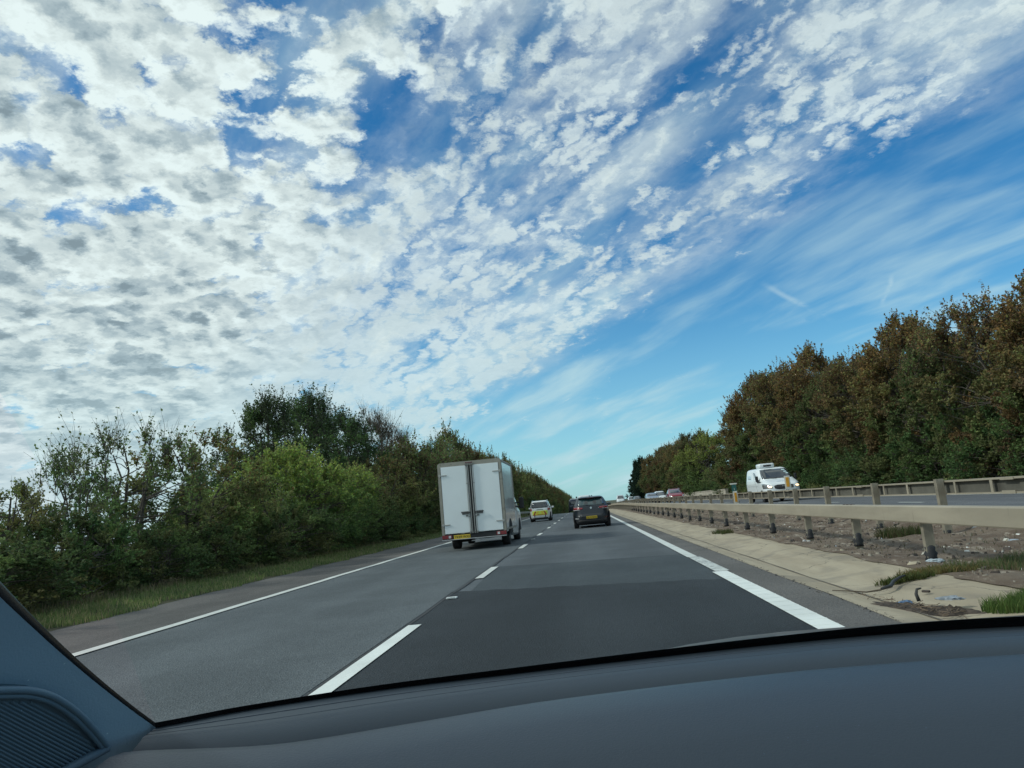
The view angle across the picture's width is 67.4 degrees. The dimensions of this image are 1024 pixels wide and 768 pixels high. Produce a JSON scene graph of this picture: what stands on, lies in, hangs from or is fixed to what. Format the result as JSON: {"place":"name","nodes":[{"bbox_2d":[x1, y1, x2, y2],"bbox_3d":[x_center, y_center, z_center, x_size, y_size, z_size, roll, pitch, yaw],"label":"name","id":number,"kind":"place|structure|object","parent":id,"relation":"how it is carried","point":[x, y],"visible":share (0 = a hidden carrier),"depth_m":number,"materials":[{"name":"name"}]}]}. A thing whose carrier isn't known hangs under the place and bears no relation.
{"place":"outdoors","nodes":[
{"label":"outdoors","id":0,"kind":"place"},
{"bbox_2d":[29,516,528,631],"bbox_3d":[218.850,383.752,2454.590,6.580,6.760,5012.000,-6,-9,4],"label":"verge","id":1,"kind":"structure","parent":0,"point":[162,602],"depth_m":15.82,"materials":[{"name":"green plant"}]},
{"bbox_2d":[0,530,17,597],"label":"shrub","id":2,"kind":"object","parent":1,"relation":"on","point":[4,574],"visible":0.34,"depth_m":11.31,"materials":[{"name":"green plant"}]},
{"bbox_2d":[0,477,74,593],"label":"broadleaf tree","id":3,"kind":"object","parent":1,"relation":"on","point":[13,523],"visible":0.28,"depth_m":14.49,"materials":[{"name":"green plant"}]},
{"bbox_2d":[0,535,93,612],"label":"shrub","id":4,"kind":"object","parent":1,"relation":"on","point":[23,559],"visible":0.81,"depth_m":12.37,"materials":[{"name":"green plant"}]},
{"bbox_2d":[0,427,140,598],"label":"broadleaf tree","id":5,"kind":"object","parent":1,"relation":"on","point":[104,504],"visible":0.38,"depth_m":16.12,"materials":[{"name":"green plant"}]},
{"bbox_2d":[0,500,146,609],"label":"shrub","id":6,"kind":"object","parent":1,"relation":"on","point":[93,527],"visible":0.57,"depth_m":14.66,"materials":[{"name":"green plant"}]},
{"bbox_2d":[2,406,225,595],"bbox_3d":[-9.571,2.884,18.877,5.060,4.949,3.811,1,-11,-32],"label":"broadleaf tree","id":7,"kind":"object","parent":1,"relation":"on","point":[168,477],"visible":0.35,"depth_m":18.91,"materials":[{"name":"green plant"}]},
{"bbox_2d":[90,523,228,590],"bbox_3d":[-7.929,3.859,16.970,2.574,1.559,2.744,-8,-10,15],"label":"shrub","id":8,"kind":"object","parent":1,"relation":"on","point":[188,554],"visible":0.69,"depth_m":16.74,"materials":[{"name":"green plant"}]},
{"bbox_2d":[141,517,260,580],"bbox_3d":[-7.830,4.177,19.240,3.166,1.661,2.969,-11,-11,30],"label":"shrub","id":9,"kind":"object","parent":1,"relation":"on","point":[226,549],"visible":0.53,"depth_m":18.95,"materials":[{"name":"green plant"}]},
{"bbox_2d":[108,425,294,579],"bbox_3d":[-8.804,3.374,21.654,4.450,4.386,4.710,-9,-10,21],"label":"broadleaf tree","id":10,"kind":"object","parent":1,"relation":"on","point":[236,499],"visible":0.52,"depth_m":21.31,"materials":[{"name":"green plant"}]},
{"bbox_2d":[26,531,434,614],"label":"verge weeds","id":11,"kind":"object","parent":1,"relation":"on","point":[74,602],"visible":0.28,"depth_m":15.28,"materials":[{"name":"green plant"}]},
{"bbox_2d":[198,517,305,567],"bbox_3d":[-7.597,4.586,21.964,3.342,1.715,3.563,1,-11,-33],"label":"shrub","id":12,"kind":"object","parent":1,"relation":"on","point":[271,554],"visible":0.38,"depth_m":21.63,"materials":[{"name":"green plant"}]},
{"bbox_2d":[195,434,384,558],"bbox_3d":[-7.986,4.224,27.572,6.098,5.021,6.121,-6,-9,8],"label":"broadleaf tree","id":13,"kind":"object","parent":1,"relation":"on","point":[304,468],"visible":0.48,"depth_m":27.20,"materials":[{"name":"green plant"}]},
{"bbox_2d":[244,498,346,565],"bbox_3d":[-7.133,4.759,24.635,3.222,2.194,3.435,-14,-13,43],"label":"shrub","id":14,"kind":"object","parent":1,"relation":"on","point":[308,522],"visible":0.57,"depth_m":24.52,"materials":[{"name":"green plant"}]},
{"bbox_2d":[270,458,386,544],"bbox_3d":[-7.323,5.135,32.038,5.386,4.418,5.366,-10,-10,26],"label":"broadleaf tree","id":15,"kind":"object","parent":1,"relation":"on","point":[375,507],"visible":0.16,"depth_m":31.66,"materials":[{"name":"green plant"}]},
{"bbox_2d":[338,516,383,547],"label":"shrub","id":16,"kind":"object","parent":1,"relation":"on","point":[372,530],"visible":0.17,"depth_m":31.19,"materials":[{"name":"green plant"}]},
{"bbox_2d":[321,457,411,541],"bbox_3d":[-7.154,5.700,36.198,4.480,4.463,5.120,3,-12,-41],"label":"broadleaf tree","id":17,"kind":"object","parent":1,"relation":"on","point":[387,500],"visible":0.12,"depth_m":35.55,"materials":[{"name":"green plant"}]},
{"bbox_2d":[341,508,415,541],"bbox_3d":[-6.342,6.319,33.967,3.220,1.932,3.433,-11,-11,33],"label":"shrub","id":18,"kind":"object","parent":1,"relation":"on","point":[387,522],"visible":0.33,"depth_m":33.91,"materials":[{"name":"green plant"}]},
{"bbox_2d":[342,453,436,540],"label":"broadleaf tree","id":19,"kind":"object","parent":1,"relation":"on","point":[407,507],"visible":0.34,"depth_m":40.41,"materials":[{"name":"green plant"}]},
{"bbox_2d":[365,438,441,531],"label":"broadleaf tree","id":20,"kind":"object","parent":1,"relation":"on","point":[426,464],"visible":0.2,"depth_m":45.19,"materials":[{"name":"green plant"}]},
{"bbox_2d":[372,430,463,512],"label":"broadleaf tree","id":21,"kind":"object","parent":1,"relation":"on","point":[426,449],"visible":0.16,"depth_m":51.44,"materials":[{"name":"green plant"}]},
{"bbox_2d":[410,431,460,479],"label":"broadleaf tree","id":22,"kind":"object","parent":1,"relation":"on","point":[434,447],"visible":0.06,"depth_m":57.32,"materials":[{"name":"green plant"}]},
{"bbox_2d":[417,433,471,480],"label":"broadleaf tree","id":23,"kind":"object","parent":1,"relation":"on","point":[464,457],"depth_m":64.23,"materials":[{"name":"green plant"}]},
{"bbox_2d":[415,417,475,473],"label":"broadleaf tree","id":24,"kind":"object","parent":1,"relation":"on","point":[452,439],"visible":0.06,"depth_m":70.90,"materials":[{"name":"green plant"}]},
{"bbox_2d":[487,445,524,497],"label":"broadleaf tree","id":25,"kind":"object","parent":1,"relation":"on","point":[517,485],"visible":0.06,"depth_m":101.37,"materials":[{"name":"green plant"}]},
{"bbox_2d":[505,456,533,514],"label":"broadleaf tree","id":26,"kind":"object","parent":1,"relation":"on","point":[528,486],"visible":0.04,"depth_m":119.35,"materials":[{"name":"green plant"}]},
{"bbox_2d":[514,461,528,515],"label":"broadleaf tree","id":27,"kind":"object","parent":1,"relation":"on","point":[524,494],"visible":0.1,"depth_m":113.61,"materials":[{"name":"green plant"}]},
{"bbox_2d":[521,464,546,500],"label":"broadleaf tree","id":28,"kind":"object","parent":1,"relation":"on","point":[537,484],"visible":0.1,"depth_m":154.54,"materials":[{"name":"green plant"}]},
{"bbox_2d":[50,512,838,696],"bbox_3d":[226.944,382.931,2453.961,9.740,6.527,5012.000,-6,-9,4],"label":"road","id":29,"kind":"structure","parent":0,"point":[563,539],"depth_m":19.32,"materials":[{"name":"grey asphalt"}]},
{"bbox_2d":[49,516,529,653],"bbox_3d":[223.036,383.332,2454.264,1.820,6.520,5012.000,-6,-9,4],"label":"road shoulder","id":30,"kind":"object","parent":29,"relation":"attached to","point":[78,638],"visible":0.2,"depth_m":12.73,"materials":[{"name":"grey asphalt"}]},
{"bbox_2d":[75,513,567,721],"bbox_3d":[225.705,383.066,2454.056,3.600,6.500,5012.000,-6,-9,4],"label":"road lane","id":31,"kind":"structure","parent":29,"relation":"attached to","point":[299,642],"depth_m":8.11,"materials":[{"name":"grey asphalt"}]},
{"bbox_2d":[73,518,529,655],"bbox_3d":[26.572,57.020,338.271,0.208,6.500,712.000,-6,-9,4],"label":"lane marking","id":32,"kind":"object","parent":31,"relation":"on","point":[142,634],"visible":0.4,"depth_m":11.03,"materials":[{"name":"paint"}]},
{"bbox_2d":[437,458,523,548],"bbox_3d":[-0.933,4.135,26.346,2.430,2.684,6.259,-6,-9,4],"label":"box truck","id":33,"kind":"object","parent":31,"relation":"on","point":[477,498],"visible":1,"depth_m":23.39,"materials":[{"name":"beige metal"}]},
{"bbox_2d":[529,500,553,521],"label":"patrol car","id":34,"kind":"object","parent":31,"relation":"on","point":[540,510],"visible":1,"depth_m":56.63,"materials":[{"name":"white paint"}]},
{"bbox_2d":[305,514,566,695],"bbox_3d":[2.067,7.737,41.799,0.061,0.026,93.000,-6,-9,4],"label":"road joint","id":35,"kind":"object","parent":29,"relation":"on","point":[351,663],"visible":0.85,"depth_m":7.31,"materials":[{"name":"black asphalt"}]},
{"bbox_2d":[306,578,816,694],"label":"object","id":36,"kind":"object","parent":29,"relation":"on","point":[465,632],"visible":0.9,"depth_m":6.88,"materials":[{"name":"asphalt"}]},
{"bbox_2d":[308,624,420,695],"bbox_3d":[-1.186,2.198,6.031,0.140,0.001,3.920,-6,-9,4],"label":"lane marking","id":37,"kind":"object","parent":36,"relation":"on","point":[335,682],"visible":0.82,"depth_m":6.06,"materials":[{"name":"paint"}]},
{"bbox_2d":[0,582,1023,767],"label":"car dashboard","id":38,"kind":"object","parent":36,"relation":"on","point":[939,694],"visible":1,"depth_m":0.70,"materials":[{"name":"plastic"}]},
{"bbox_2d":[713,571,844,628],"bbox_3d":[1.781,0.815,-0.810,0.200,0.001,22.980,-6,-9,4],"label":"edge line offside","id":39,"kind":"object","parent":36,"relation":"on","point":[742,584],"visible":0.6,"depth_m":7.12,"materials":[{"name":"paint"}]},
{"bbox_2d":[718,573,838,625],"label":"edge line ribs","id":40,"kind":"object","parent":39,"relation":"on","point":[779,601],"visible":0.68,"depth_m":7.28,"materials":[{"name":"paint"}]},
{"bbox_2d":[570,495,610,528],"bbox_3d":[3.609,5.808,35.159,1.920,1.400,3.873,-6,-9,4],"label":"hatchback","id":41,"kind":"object","parent":29,"relation":"on","point":[589,510],"visible":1,"depth_m":33.45,"materials":[{"name":"grey paint"}]},
{"bbox_2d":[472,554,722,590],"bbox_3d":[1.270,3.018,12.372,3.720,0.001,5.700,-6,-9,4],"label":"road older patch","id":42,"kind":"object","parent":29,"relation":"on","point":[674,567],"visible":0.8,"depth_m":11.99,"materials":[{"name":"grey asphalt"}]},
{"bbox_2d":[689,556,727,570],"bbox_3d":[3.009,2.764,11.862,0.190,0.001,2.740,-6,-9,4],"label":"edge line offside","id":43,"kind":"object","parent":42,"relation":"on","point":[708,564],"visible":1,"depth_m":11.62,"materials":[{"name":"paint"}]},
{"bbox_2d":[610,515,695,556],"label":"edge line offside","id":44,"kind":"object","parent":29,"relation":"on","point":[678,549],"visible":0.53,"depth_m":18.30,"materials":[{"name":"paint"}]},
{"bbox_2d":[610,512,900,626],"bbox_3d":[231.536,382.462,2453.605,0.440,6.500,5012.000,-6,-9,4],"label":"road offside strip","id":45,"kind":"object","parent":29,"relation":"on","point":[843,612],"visible":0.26,"depth_m":8.11,"materials":[{"name":"asphalt"}]},
{"bbox_2d":[97,499,836,596],"bbox_3d":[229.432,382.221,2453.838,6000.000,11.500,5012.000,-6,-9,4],"label":"ground","id":46,"kind":"structure","parent":0,"point":[612,501],"depth_m":900.33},
{"bbox_2d":[174,384,351,500],"bbox_3d":[-12.743,4.585,39.935,10.027,9.011,7.453,-4,-9,-5],"label":"broadleaf tree","id":47,"kind":"object","parent":46,"relation":"on","point":[277,425],"visible":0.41,"depth_m":39.00,"materials":[{"name":"green plant"}]},
{"bbox_2d":[226,381,395,487],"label":"broadleaf tree","id":48,"kind":"object","parent":46,"relation":"on","point":[310,406],"visible":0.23,"depth_m":45.45,"materials":[{"name":"green plant"}]},
{"bbox_2d":[280,401,405,495],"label":"broadleaf tree","id":49,"kind":"object","parent":46,"relation":"on","point":[353,445],"visible":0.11,"depth_m":52.82,"materials":[{"name":"green plant"}]},
{"bbox_2d":[334,400,412,463],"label":"broadleaf tree","id":50,"kind":"object","parent":46,"relation":"on","point":[380,424],"visible":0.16,"depth_m":62.36,"materials":[{"name":"green plant"}]},
{"bbox_2d":[371,412,413,470],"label":"broadleaf tree","id":51,"kind":"object","parent":46,"relation":"on","point":[394,438],"visible":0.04,"depth_m":69.88,"materials":[{"name":"green plant"}]},
{"bbox_2d":[637,450,654,495],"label":"broadleaf tree","id":52,"kind":"object","parent":46,"relation":"on","point":[647,460],"visible":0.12,"depth_m":175.22,"materials":[{"name":"green plant"}]},
{"bbox_2d":[645,442,671,492],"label":"broadleaf tree","id":53,"kind":"object","parent":46,"relation":"on","point":[649,475],"visible":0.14,"depth_m":157.93,"materials":[{"name":"green plant"}]},
{"bbox_2d":[646,444,672,494],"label":"broadleaf tree","id":54,"kind":"object","parent":46,"relation":"on","point":[653,473],"visible":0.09,"depth_m":152.54,"materials":[{"name":"green plant"}]},
{"bbox_2d":[654,445,688,490],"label":"broadleaf tree","id":55,"kind":"object","parent":46,"relation":"on","point":[663,467],"visible":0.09,"depth_m":133.92,"materials":[{"name":"green plant"}]},
{"bbox_2d":[663,434,704,491],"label":"broadleaf tree","id":56,"kind":"object","parent":46,"relation":"on","point":[668,461],"visible":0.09,"depth_m":128.21,"materials":[{"name":"green plant"}]},
{"bbox_2d":[665,432,718,492],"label":"broadleaf tree","id":57,"kind":"object","parent":46,"relation":"on","point":[668,474],"visible":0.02,"depth_m":122.57,"materials":[{"name":"green plant"}]},
{"bbox_2d":[674,427,720,494],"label":"broadleaf tree","id":58,"kind":"object","parent":46,"relation":"on","point":[685,439],"visible":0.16,"depth_m":115.84,"materials":[{"name":"green plant"}]},
{"bbox_2d":[668,427,746,495],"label":"broadleaf tree","id":59,"kind":"object","parent":46,"relation":"on","point":[706,442],"visible":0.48,"depth_m":109.10,"materials":[{"name":"green plant"}]},
{"bbox_2d":[698,464,721,492],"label":"broadleaf tree","id":60,"kind":"object","parent":46,"relation":"on","point":[707,483],"visible":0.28,"depth_m":101.01,"materials":[{"name":"green plant"}]},
{"bbox_2d":[709,395,759,492],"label":"broadleaf tree","id":61,"kind":"object","parent":46,"relation":"on","point":[721,469],"visible":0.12,"depth_m":84.74,"materials":[{"name":"green plant"}]},
{"bbox_2d":[720,369,776,491],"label":"broadleaf tree","id":62,"kind":"object","parent":46,"relation":"on","point":[734,420],"visible":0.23,"depth_m":77.43,"materials":[{"name":"green plant"}]},
{"bbox_2d":[721,365,809,468],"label":"broadleaf tree","id":63,"kind":"object","parent":46,"relation":"on","point":[740,438],"visible":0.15,"depth_m":71.17,"materials":[{"name":"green plant"}]},
{"bbox_2d":[738,357,822,466],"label":"broadleaf tree","id":64,"kind":"object","parent":46,"relation":"on","point":[764,385],"visible":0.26,"depth_m":64.78,"materials":[{"name":"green plant"}]},
{"bbox_2d":[779,446,829,488],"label":"shrub","id":65,"kind":"object","parent":46,"relation":"on","point":[794,465],"visible":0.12,"depth_m":56.67,"materials":[{"name":"green plant"}]},
{"bbox_2d":[753,339,858,481],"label":"broadleaf tree","id":66,"kind":"object","parent":46,"relation":"on","point":[788,383],"visible":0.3,"depth_m":58.78,"materials":[{"name":"green plant"}]},
{"bbox_2d":[609,509,1023,622],"bbox_3d":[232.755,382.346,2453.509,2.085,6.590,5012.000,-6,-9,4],"label":"drainage channel","id":67,"kind":"object","parent":46,"relation":"on","point":[847,571],"visible":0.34,"depth_m":9.19,"materials":[{"name":"concrete"}]},
{"bbox_2d":[629,519,903,621],"bbox_3d":[4.480,4.336,22.204,0.135,0.045,39.865,-6,-9,4],"label":"grit","id":68,"kind":"object","parent":67,"relation":"on","point":[786,578],"visible":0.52,"depth_m":8.65,"materials":[{"name":"gravel"}]},
{"bbox_2d":[620,514,942,619],"bbox_3d":[5.450,5.359,28.895,0.060,0.008,65.100,-6,-9,4],"label":"channel joint","id":69,"kind":"object","parent":67,"relation":"on","point":[805,575],"visible":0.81,"depth_m":9.49,"materials":[{"name":"grey concrete"}]},
{"bbox_2d":[874,569,935,586],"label":"grass tuft","id":70,"kind":"object","parent":67,"relation":"on","point":[916,576],"visible":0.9,"depth_m":7.91,"materials":[{"name":"green plant"}]},
{"bbox_2d":[851,592,967,618],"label":"twigs","id":71,"kind":"object","parent":67,"relation":"on","point":[918,606],"visible":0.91,"depth_m":6.41,"materials":[{"name":"brown wood"}]},
{"bbox_2d":[872,601,986,616],"bbox_3d":[3.454,1.908,6.505,0.381,0.095,1.322,-2,-10,-19],"label":"debris","id":72,"kind":"object","parent":67,"relation":"on","point":[906,607],"visible":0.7,"depth_m":6.50,"materials":[{"name":"brown plant"}]},
{"bbox_2d":[924,604,974,616],"bbox_3d":[3.532,1.847,6.231,0.291,0.117,0.518,2,-12,-38],"label":"debris","id":73,"kind":"object","parent":67,"relation":"on","point":[932,613],"visible":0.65,"depth_m":6.19,"materials":[{"name":"brown plant"}]},
{"bbox_2d":[979,586,1023,613],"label":"grass tuft","id":74,"kind":"object","parent":67,"relation":"on","point":[1011,603],"visible":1,"depth_m":5.93,"materials":[{"name":"green plant"}]},
{"bbox_2d":[795,449,838,488],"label":"shrub","id":75,"kind":"object","parent":46,"relation":"on","point":[811,470],"visible":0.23,"depth_m":53.65,"materials":[{"name":"green plant"}]},
{"bbox_2d":[807,452,843,488],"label":"shrub","id":76,"kind":"object","parent":46,"relation":"on","point":[824,470],"visible":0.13,"depth_m":50.74,"materials":[{"name":"green plant"}]},
{"bbox_2d":[772,359,889,485],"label":"broadleaf tree","id":77,"kind":"object","parent":46,"relation":"on","point":[813,445],"visible":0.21,"depth_m":54.02,"materials":[{"name":"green plant"}]},
{"bbox_2d":[821,440,886,486],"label":"shrub","id":78,"kind":"object","parent":46,"relation":"on","point":[857,451],"visible":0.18,"depth_m":45.23,"materials":[{"name":"green plant"}]},
{"bbox_2d":[825,448,882,486],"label":"shrub","id":79,"kind":"object","parent":46,"relation":"on","point":[831,465],"visible":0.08,"depth_m":48.01,"materials":[{"name":"green plant"}]},
{"bbox_2d":[809,345,923,485],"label":"broadleaf tree","id":80,"kind":"object","parent":46,"relation":"on","point":[839,422],"visible":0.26,"depth_m":48.41,"materials":[{"name":"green plant"}]},
{"bbox_2d":[835,442,931,486],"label":"shrub","id":81,"kind":"object","parent":46,"relation":"on","point":[862,466],"visible":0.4,"depth_m":41.92,"materials":[{"name":"green plant"}]},
{"bbox_2d":[843,308,969,477],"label":"broadleaf tree","id":82,"kind":"object","parent":46,"relation":"on","point":[875,429],"visible":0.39,"depth_m":42.91,"materials":[{"name":"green plant"}]},
{"bbox_2d":[872,440,946,483],"bbox_3d":[21.189,4.079,39.440,5.152,2.961,5.493,0,-10,-28],"label":"shrub","id":83,"kind":"object","parent":46,"relation":"on","point":[892,475],"visible":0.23,"depth_m":39.73,"materials":[{"name":"green plant"}]},
{"bbox_2d":[895,436,969,481],"bbox_3d":[20.888,3.630,36.619,5.051,3.022,5.386,-3,-9,-11],"label":"shrub","id":84,"kind":"object","parent":46,"relation":"on","point":[925,466],"visible":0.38,"depth_m":36.57,"materials":[{"name":"green plant"}]},
{"bbox_2d":[881,321,991,482],"bbox_3d":[21.607,1.158,38.471,5.991,8.780,7.608,-8,-10,17],"label":"broadleaf tree","id":85,"kind":"object","parent":46,"relation":"on","point":[901,433],"visible":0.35,"depth_m":37.56,"materials":[{"name":"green plant"}]},
{"bbox_2d":[902,279,1023,478],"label":"broadleaf tree","id":86,"kind":"object","parent":46,"relation":"on","point":[964,326],"visible":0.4,"depth_m":34.15,"materials":[{"name":"green plant"}]},
{"bbox_2d":[928,396,1012,479],"bbox_3d":[20.668,2.646,33.829,4.269,4.296,4.552,-4,-9,-10],"label":"shrub","id":87,"kind":"object","parent":46,"relation":"on","point":[986,411],"visible":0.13,"depth_m":33.88,"materials":[{"name":"green plant"}]},
{"bbox_2d":[945,310,998,391],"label":"broadleaf tree","id":88,"kind":"object","parent":46,"relation":"on","point":[967,339],"depth_m":42.18,"materials":[{"name":"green plant"}]},
{"bbox_2d":[941,413,1023,480],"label":"shrub","id":89,"kind":"object","parent":46,"relation":"on","point":[965,448],"visible":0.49,"depth_m":31.01,"materials":[{"name":"green plant"}]},
{"bbox_2d":[973,269,1023,475],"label":"broadleaf tree","id":90,"kind":"object","parent":46,"relation":"on","point":[1007,345],"visible":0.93,"depth_m":28.99,"materials":[{"name":"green plant"}]},
{"bbox_2d":[987,417,1023,475],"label":"shrub","id":91,"kind":"object","parent":46,"relation":"on","point":[1017,466],"visible":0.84,"depth_m":28.61,"materials":[{"name":"green plant"}]},
{"bbox_2d":[0,0,1023,550],"label":"sky","id":92,"kind":"structure","parent":0,"point":[561,232],"materials":[{"name":"blue"}]},
{"bbox_2d":[611,506,1023,588],"bbox_3d":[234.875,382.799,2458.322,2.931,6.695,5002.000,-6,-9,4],"label":"central reserve ground","id":93,"kind":"structure","parent":0,"point":[1002,577],"depth_m":11.97,"materials":[{"name":"soil"}]},
{"bbox_2d":[608,503,1023,559],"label":"safety barrier","id":94,"kind":"object","parent":93,"relation":"on","point":[926,517],"visible":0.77,"depth_m":10.55,"materials":[{"name":"metal"}]},
{"bbox_2d":[612,476,1023,532],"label":"safety barrier","id":95,"kind":"object","parent":93,"relation":"on","point":[940,489],"visible":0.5,"depth_m":15.02,"materials":[{"name":"metal"}]},
{"bbox_2d":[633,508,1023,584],"bbox_3d":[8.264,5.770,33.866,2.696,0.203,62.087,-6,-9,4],"label":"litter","id":96,"kind":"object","parent":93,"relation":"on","point":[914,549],"visible":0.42,"depth_m":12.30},
{"bbox_2d":[661,512,1023,557],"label":"grass tuft","id":97,"kind":"object","parent":93,"relation":"on","point":[867,537],"visible":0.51,"depth_m":12.23,"materials":[{"name":"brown plant"}]},
{"bbox_2d":[873,522,920,538],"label":"grass tuft","id":98,"kind":"object","parent":93,"relation":"on","point":[893,532],"visible":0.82,"depth_m":12.93,"materials":[{"name":"green plant"}]},
{"bbox_2d":[893,563,982,574],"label":"grass tuft","id":99,"kind":"object","parent":93,"relation":"on","point":[940,569],"visible":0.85,"depth_m":8.10,"materials":[{"name":"green plant"}]},
{"bbox_2d":[943,549,1023,570],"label":"grass tuft","id":100,"kind":"object","parent":93,"relation":"on","point":[1012,560],"visible":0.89,"depth_m":8.19,"materials":[{"name":"green plant"}]},
{"bbox_2d":[653,493,1023,505],"bbox_3d":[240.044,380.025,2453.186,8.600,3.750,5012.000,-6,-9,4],"label":"opposite road","id":101,"kind":"structure","parent":0,"point":[993,499],"depth_m":27.56,"materials":[{"name":"grey asphalt"}]},
{"bbox_2d":[747,463,799,502],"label":"panel van","id":102,"kind":"object","parent":101,"relation":"on","point":[764,477],"visible":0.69,"depth_m":45.44,"materials":[{"name":"white paint"}]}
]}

